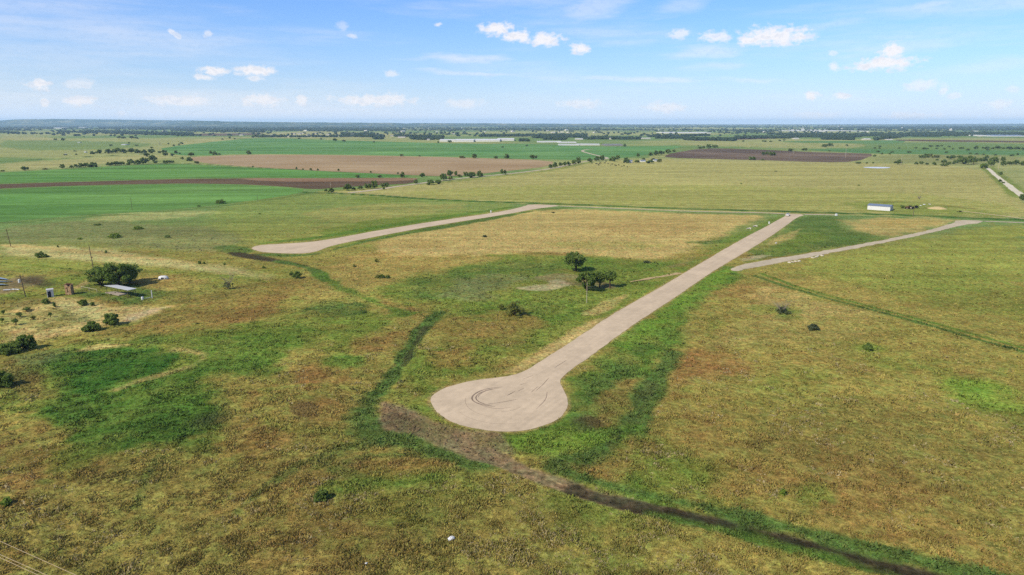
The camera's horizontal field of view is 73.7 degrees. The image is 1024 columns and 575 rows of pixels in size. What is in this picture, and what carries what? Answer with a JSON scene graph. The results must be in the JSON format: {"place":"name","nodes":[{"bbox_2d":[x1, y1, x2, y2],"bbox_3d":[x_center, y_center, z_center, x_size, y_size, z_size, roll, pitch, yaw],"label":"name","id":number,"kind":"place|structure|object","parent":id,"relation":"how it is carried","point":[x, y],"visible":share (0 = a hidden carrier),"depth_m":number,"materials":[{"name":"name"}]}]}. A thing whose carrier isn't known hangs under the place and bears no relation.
{"place":"outdoors","nodes":[
{"label":"outdoors","id":0,"kind":"place"},
{"bbox_2d":[0,541,74,574],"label":"overhead wire","id":1,"kind":"object","parent":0,"point":[36,557],"visible":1,"depth_m":74.44,"materials":[{"name":"metal"}]},
{"bbox_2d":[0,119,237,125],"bbox_3d":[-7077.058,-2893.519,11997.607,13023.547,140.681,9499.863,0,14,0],"label":"hills","id":2,"kind":"structure","parent":0,"point":[62,122],"depth_m":12009.71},
{"bbox_2d":[0,184,302,221],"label":"crop field","id":3,"kind":"structure","parent":0,"point":[30,203],"depth_m":514.13,"materials":[{"name":"green plant"}]},
{"bbox_2d":[158,275,170,279],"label":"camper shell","id":4,"kind":"object","parent":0,"point":[164,277],"visible":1,"depth_m":245.96,"materials":[{"name":"white paint"}]},
{"bbox_2d":[0,164,406,182],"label":"crop field","id":5,"kind":"structure","parent":0,"point":[154,171],"depth_m":755.62,"materials":[{"name":"green plant"}]},
{"bbox_2d":[0,178,416,188],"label":"ploughed field","id":6,"kind":"structure","parent":0,"point":[318,185],"depth_m":631.77,"materials":[{"name":"soil"}]},
{"bbox_2d":[198,133,262,135],"bbox_3d":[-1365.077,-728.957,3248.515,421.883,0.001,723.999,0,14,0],"label":"ploughed field","id":7,"kind":"structure","parent":0,"point":[225,134],"depth_m":3197.91,"materials":[{"name":"grey soil"}]},
{"bbox_2d":[245,178,417,181],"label":"stubble field","id":8,"kind":"structure","parent":0,"point":[324,179],"depth_m":675.68,"materials":[{"name":"brown soil"}]},
{"bbox_2d":[191,155,552,175],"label":"stubble field","id":9,"kind":"structure","parent":0,"point":[426,166],"depth_m":939.28,"materials":[{"name":"beige plant"}]},
{"bbox_2d":[252,205,557,252],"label":"road","id":10,"kind":"structure","parent":0,"point":[307,247],"depth_m":338.47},
{"bbox_2d":[160,121,666,126],"bbox_3d":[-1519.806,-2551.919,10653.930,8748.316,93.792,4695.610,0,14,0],"label":"hills","id":11,"kind":"structure","parent":0,"point":[248,124],"depth_m":10423.86,"materials":[{"name":"green plant"}]},
{"bbox_2d":[161,139,681,159],"bbox_3d":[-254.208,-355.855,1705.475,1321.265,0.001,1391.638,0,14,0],"label":"crop field","id":12,"kind":"structure","parent":0,"point":[347,147],"depth_m":1425.64,"materials":[{"name":"green plant"}]},
{"bbox_2d":[347,149,608,192],"bbox_3d":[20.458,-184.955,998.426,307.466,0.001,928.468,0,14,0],"label":"gravel track","id":13,"kind":"structure","parent":0,"point":[476,176],"depth_m":706.44,"materials":[{"name":"beige gravel"}]},
{"bbox_2d":[0,124,1023,574],"bbox_3d":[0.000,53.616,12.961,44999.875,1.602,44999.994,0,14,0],"label":"ground","id":14,"kind":"structure","parent":0,"point":[718,196],"depth_m":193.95,"materials":[{"name":"green plant"}]},
{"bbox_2d":[0,496,12,506],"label":"shrub","id":15,"kind":"object","parent":14,"relation":"on","point":[7,500],"visible":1,"depth_m":101.15,"materials":[{"name":"green plant"}]},
{"bbox_2d":[0,370,14,387],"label":"bush","id":16,"kind":"object","parent":14,"relation":"on","point":[6,380],"visible":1,"depth_m":146.42,"materials":[{"name":"green plant"}]},
{"bbox_2d":[0,341,21,355],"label":"bush","id":17,"kind":"object","parent":14,"relation":"on","point":[8,348],"visible":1,"depth_m":167.03,"materials":[{"name":"green plant"}]},
{"bbox_2d":[18,276,25,296],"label":"utility pole","id":18,"kind":"object","parent":14,"relation":"on","point":[19,281],"visible":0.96,"depth_m":221.32,"materials":[{"name":"brown wood"}]},
{"bbox_2d":[14,334,37,349],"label":"bush","id":19,"kind":"object","parent":14,"relation":"on","point":[27,341],"visible":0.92,"depth_m":170.35,"materials":[{"name":"green plant"}]},
{"bbox_2d":[34,251,44,257],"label":"shrub","id":20,"kind":"object","parent":14,"relation":"on","point":[39,254],"visible":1,"depth_m":285.77,"materials":[{"name":"green plant"}]},
{"bbox_2d":[41,298,50,303],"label":"shrub","id":21,"kind":"object","parent":14,"relation":"on","point":[44,301],"visible":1,"depth_m":212.49,"materials":[{"name":"green plant"}]},
{"bbox_2d":[46,288,53,297],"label":"hut","id":22,"kind":"object","parent":14,"relation":"on","point":[50,292],"visible":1,"depth_m":220.96,"materials":[{"name":"white paint"}]},
{"bbox_2d":[64,283,73,294],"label":"brick tower","id":23,"kind":"structure","parent":14,"relation":"on","point":[69,288],"depth_m":223.82,"materials":[{"name":"brown brick"}]},
{"bbox_2d":[77,299,87,305],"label":"shrub","id":24,"kind":"object","parent":14,"relation":"on","point":[83,302],"visible":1,"depth_m":211.81,"materials":[{"name":"green plant"}]},
{"bbox_2d":[80,321,100,331],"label":"bush","id":25,"kind":"object","parent":14,"relation":"on","point":[91,325],"visible":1,"depth_m":185.59,"materials":[{"name":"green plant"}]},
{"bbox_2d":[87,162,97,166],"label":"tree","id":26,"kind":"object","parent":14,"relation":"on","point":[92,164],"visible":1,"depth_m":859.00,"materials":[{"name":"green plant"}]},
{"bbox_2d":[83,266,105,284],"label":"tree","id":27,"kind":"object","parent":14,"relation":"on","point":[96,277],"visible":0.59,"depth_m":234.76,"materials":[{"name":"green plant"}]},
{"bbox_2d":[102,313,118,324],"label":"bush","id":28,"kind":"object","parent":14,"relation":"on","point":[110,319],"visible":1,"depth_m":191.02,"materials":[{"name":"green plant"}]},
{"bbox_2d":[107,233,121,237],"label":"shrub","id":29,"kind":"object","parent":14,"relation":"on","point":[115,235],"visible":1,"depth_m":334.02,"materials":[{"name":"green plant"}]},
{"bbox_2d":[96,262,135,284],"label":"tree","id":30,"kind":"object","parent":14,"relation":"on","point":[109,273],"visible":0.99,"depth_m":232.48,"materials":[{"name":"green plant"}]},
{"bbox_2d":[105,291,126,295],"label":"concrete slab","id":31,"kind":"structure","parent":14,"relation":"on","point":[117,293],"depth_m":224.55,"materials":[{"name":"beige concrete"}]},
{"bbox_2d":[104,285,136,298],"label":"canopy","id":32,"kind":"object","parent":31,"relation":"on","point":[122,287],"visible":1,"depth_m":222.02,"materials":[{"name":"white metal"}]},
{"bbox_2d":[126,159,133,164],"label":"tree","id":33,"kind":"object","parent":14,"relation":"on","point":[129,161],"visible":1,"depth_m":908.70,"materials":[{"name":"green plant"}]},
{"bbox_2d":[120,263,142,282],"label":"tree","id":34,"kind":"object","parent":14,"relation":"on","point":[135,273],"visible":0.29,"depth_m":240.16,"materials":[{"name":"green plant"}]},
{"bbox_2d":[139,157,146,162],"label":"tree","id":35,"kind":"object","parent":14,"relation":"on","point":[143,160],"visible":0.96,"depth_m":920.74,"materials":[{"name":"green plant"}]},
{"bbox_2d":[148,154,156,160],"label":"tree","id":36,"kind":"object","parent":14,"relation":"on","point":[152,157],"visible":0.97,"depth_m":982.67,"materials":[{"name":"green plant"}]},
{"bbox_2d":[221,272,235,288],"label":"dead tree","id":37,"kind":"object","parent":14,"relation":"on","point":[228,285],"visible":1,"depth_m":231.97,"materials":[{"name":"grey wood"}]},
{"bbox_2d":[292,270,301,278],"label":"shrub","id":38,"kind":"object","parent":14,"relation":"on","point":[298,274],"visible":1,"depth_m":247.84,"materials":[{"name":"green plant"}]},
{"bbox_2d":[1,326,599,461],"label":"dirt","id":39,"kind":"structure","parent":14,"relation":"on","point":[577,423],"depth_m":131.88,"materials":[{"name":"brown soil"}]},
{"bbox_2d":[313,489,330,502],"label":"shrub","id":40,"kind":"object","parent":14,"relation":"on","point":[321,495],"visible":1,"depth_m":101.73,"materials":[{"name":"green plant"}]},
{"bbox_2d":[343,183,351,190],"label":"tree","id":41,"kind":"object","parent":14,"relation":"on","point":[347,186],"visible":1,"depth_m":563.82,"materials":[{"name":"green plant"}]},
{"bbox_2d":[370,180,377,187],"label":"tree","id":42,"kind":"object","parent":14,"relation":"on","point":[375,184],"visible":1,"depth_m":581.63,"materials":[{"name":"green plant"}]},
{"bbox_2d":[440,173,446,179],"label":"tree","id":43,"kind":"object","parent":14,"relation":"on","point":[443,176],"visible":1,"depth_m":661.70,"materials":[{"name":"green plant"}]},
{"bbox_2d":[439,139,454,141],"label":"greenhouse","id":44,"kind":"object","parent":14,"relation":"on","point":[444,140],"visible":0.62,"depth_m":2011.82,"materials":[{"name":"white plastic"}]},
{"bbox_2d":[454,139,474,141],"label":"greenhouse","id":45,"kind":"object","parent":14,"relation":"on","point":[463,140],"visible":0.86,"depth_m":1984.08,"materials":[{"name":"white plastic"}]},
{"bbox_2d":[466,172,475,177],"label":"tree","id":46,"kind":"object","parent":14,"relation":"on","point":[471,174],"visible":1,"depth_m":693.85,"materials":[{"name":"green plant"}]},
{"bbox_2d":[476,170,482,176],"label":"tree","id":47,"kind":"object","parent":14,"relation":"on","point":[479,173],"visible":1,"depth_m":708.01,"materials":[{"name":"green plant"}]},
{"bbox_2d":[474,139,499,141],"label":"greenhouse","id":48,"kind":"object","parent":14,"relation":"on","point":[486,140],"visible":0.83,"depth_m":2011.82,"materials":[{"name":"white plastic"}]},
{"bbox_2d":[498,303,504,309],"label":"shrub","id":49,"kind":"object","parent":14,"relation":"on","point":[501,305],"visible":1,"depth_m":206.46,"materials":[{"name":"green plant"}]},
{"bbox_2d":[497,138,513,140],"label":"greenhouse","id":50,"kind":"object","parent":14,"relation":"on","point":[506,139],"visible":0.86,"depth_m":2099.15,"materials":[{"name":"white plastic"}]},
{"bbox_2d":[0,125,1023,141],"bbox_3d":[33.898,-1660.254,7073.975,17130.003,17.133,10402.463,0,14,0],"label":"woods","id":51,"kind":"object","parent":14,"relation":"on","point":[843,135],"visible":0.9,"depth_m":3559.33,"materials":[{"name":"green plant"}]},
{"bbox_2d":[505,300,525,315],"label":"shrub","id":52,"kind":"object","parent":14,"relation":"on","point":[514,307],"visible":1,"depth_m":199.37,"materials":[{"name":"green plant"}]},
{"bbox_2d":[564,251,587,270],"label":"tree","id":53,"kind":"object","parent":14,"relation":"on","point":[577,259],"visible":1,"depth_m":257.39,"materials":[{"name":"green plant"}]},
{"bbox_2d":[575,270,595,290],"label":"tree","id":54,"kind":"object","parent":14,"relation":"on","point":[588,278],"visible":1,"depth_m":230.01,"materials":[{"name":"green plant"}]},
{"bbox_2d":[594,271,605,287],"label":"tree","id":55,"kind":"object","parent":14,"relation":"on","point":[599,278],"visible":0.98,"depth_m":234.46,"materials":[{"name":"green plant"}]},
{"bbox_2d":[604,270,617,287],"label":"tree","id":56,"kind":"object","parent":14,"relation":"on","point":[610,275],"visible":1,"depth_m":233.95,"materials":[{"name":"green plant"}]},
{"bbox_2d":[601,144,622,145],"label":"greenhouse","id":57,"kind":"object","parent":14,"relation":"on","point":[612,144],"visible":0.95,"depth_m":1652.79,"materials":[{"name":"white plastic"}]},
{"bbox_2d":[609,156,616,161],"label":"tree","id":58,"kind":"object","parent":14,"relation":"on","point":[613,158],"visible":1,"depth_m":989.45,"materials":[{"name":"green plant"}]},
{"bbox_2d":[623,157,629,162],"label":"tree","id":59,"kind":"object","parent":14,"relation":"on","point":[626,160],"visible":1,"depth_m":950.32,"materials":[{"name":"green plant"}]},
{"bbox_2d":[305,191,1013,219],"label":"wire fence","id":60,"kind":"object","parent":14,"relation":"on","point":[655,207],"visible":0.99,"depth_m":443.84,"materials":[{"name":"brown wood"}]},
{"bbox_2d":[773,300,791,313],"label":"dead tree","id":61,"kind":"object","parent":14,"relation":"on","point":[782,309],"visible":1,"depth_m":202.27,"materials":[{"name":"grey wood"}]},
{"bbox_2d":[780,489,785,495],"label":"shrub","id":62,"kind":"object","parent":14,"relation":"on","point":[783,492],"visible":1,"depth_m":104.00,"materials":[{"name":"green plant"}]},
{"bbox_2d":[807,324,819,330],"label":"shrub","id":63,"kind":"object","parent":14,"relation":"on","point":[810,327],"visible":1,"depth_m":186.68,"materials":[{"name":"green plant"}]},
{"bbox_2d":[731,220,982,270],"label":"gravel lane","id":64,"kind":"structure","parent":14,"relation":"on","point":[797,257],"depth_m":303.84,"materials":[{"name":"beige gravel"}]},
{"bbox_2d":[864,342,873,350],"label":"shrub","id":65,"kind":"object","parent":14,"relation":"on","point":[868,346],"visible":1,"depth_m":169.43,"materials":[{"name":"green plant"}]},
{"bbox_2d":[867,203,892,210],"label":"shed","id":66,"kind":"structure","parent":14,"relation":"on","point":[883,207],"depth_m":439.84,"materials":[{"name":"white paint"}]},
{"bbox_2d":[928,207,945,208],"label":"dirt mound","id":67,"kind":"object","parent":14,"relation":"on","point":[936,208],"visible":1,"depth_m":446.42,"materials":[{"name":"beige soil"}]},
{"bbox_2d":[958,156,966,163],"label":"tree","id":68,"kind":"object","parent":14,"relation":"on","point":[961,159],"visible":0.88,"depth_m":926.59,"materials":[{"name":"green plant"}]},
{"bbox_2d":[964,156,973,163],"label":"tree","id":69,"kind":"object","parent":14,"relation":"on","point":[969,159],"visible":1,"depth_m":912.80,"materials":[{"name":"green plant"}]},
{"bbox_2d":[980,163,988,167],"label":"tree","id":70,"kind":"object","parent":14,"relation":"on","point":[982,165],"visible":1,"depth_m":841.51,"materials":[{"name":"green plant"}]},
{"bbox_2d":[987,158,995,164],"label":"tree","id":71,"kind":"object","parent":14,"relation":"on","point":[991,162],"visible":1,"depth_m":880.23,"materials":[{"name":"green plant"}]},
{"bbox_2d":[961,135,1023,136],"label":"warehouse","id":72,"kind":"structure","parent":14,"relation":"on","point":[1002,135],"depth_m":2746.27,"materials":[{"name":"white paint"}]},
{"bbox_2d":[0,0,1023,123],"label":"sky","id":73,"kind":"structure","parent":0,"point":[332,61],"materials":[{"name":"blue"}]},
{"bbox_2d":[430,214,802,431],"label":"road","id":74,"kind":"structure","parent":0,"point":[534,396],"depth_m":148.45,"materials":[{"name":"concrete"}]},
{"bbox_2d":[630,272,682,281],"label":"dirt track","id":75,"kind":"structure","parent":0,"point":[676,273],"depth_m":250.64,"materials":[{"name":"beige soil"}]},
{"bbox_2d":[566,206,783,213],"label":"dirt track","id":76,"kind":"structure","parent":0,"point":[677,210],"depth_m":437.83,"materials":[{"name":"beige soil"}]},
{"bbox_2d":[693,137,797,140],"bbox_3d":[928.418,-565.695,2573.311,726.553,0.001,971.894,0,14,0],"label":"ploughed field","id":77,"kind":"structure","parent":0,"point":[737,139],"depth_m":2261.00,"materials":[{"name":"grey soil"}]},
{"bbox_2d":[665,148,871,161],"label":"ploughed field","id":78,"kind":"structure","parent":0,"point":[727,153],"depth_m":1166.31,"materials":[{"name":"grey soil"}]},
{"bbox_2d":[613,124,1023,125],"bbox_3d":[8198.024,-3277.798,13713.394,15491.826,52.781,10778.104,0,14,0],"label":"hills","id":79,"kind":"structure","parent":0,"point":[842,124],"depth_m":15169.89,"materials":[{"name":"green plant"}]},
{"bbox_2d":[781,140,904,143],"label":"crop field","id":80,"kind":"structure","parent":0,"point":[885,141],"depth_m":2023.82,"materials":[{"name":"green plant"}]},
{"bbox_2d":[808,149,1023,154],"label":"crop field","id":81,"kind":"structure","parent":0,"point":[957,152],"depth_m":1327.54,"materials":[{"name":"green plant"}]},
{"bbox_2d":[896,140,1023,142],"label":"ploughed field","id":82,"kind":"structure","parent":0,"point":[962,140],"depth_m":2135.07,"materials":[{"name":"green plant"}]},
{"bbox_2d":[963,211,1023,218],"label":"dirt track","id":83,"kind":"structure","parent":0,"point":[994,214],"depth_m":416.56,"materials":[{"name":"beige soil"}]},
{"bbox_2d":[986,168,1022,195],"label":"gravel road","id":84,"kind":"structure","parent":0,"point":[1011,188],"depth_m":621.81,"materials":[{"name":"beige gravel"}]},
{"bbox_2d":[985,221,1023,222],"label":"dirt track","id":85,"kind":"structure","parent":0,"point":[1002,221],"depth_m":389.22,"materials":[{"name":"beige soil"}]}
]}

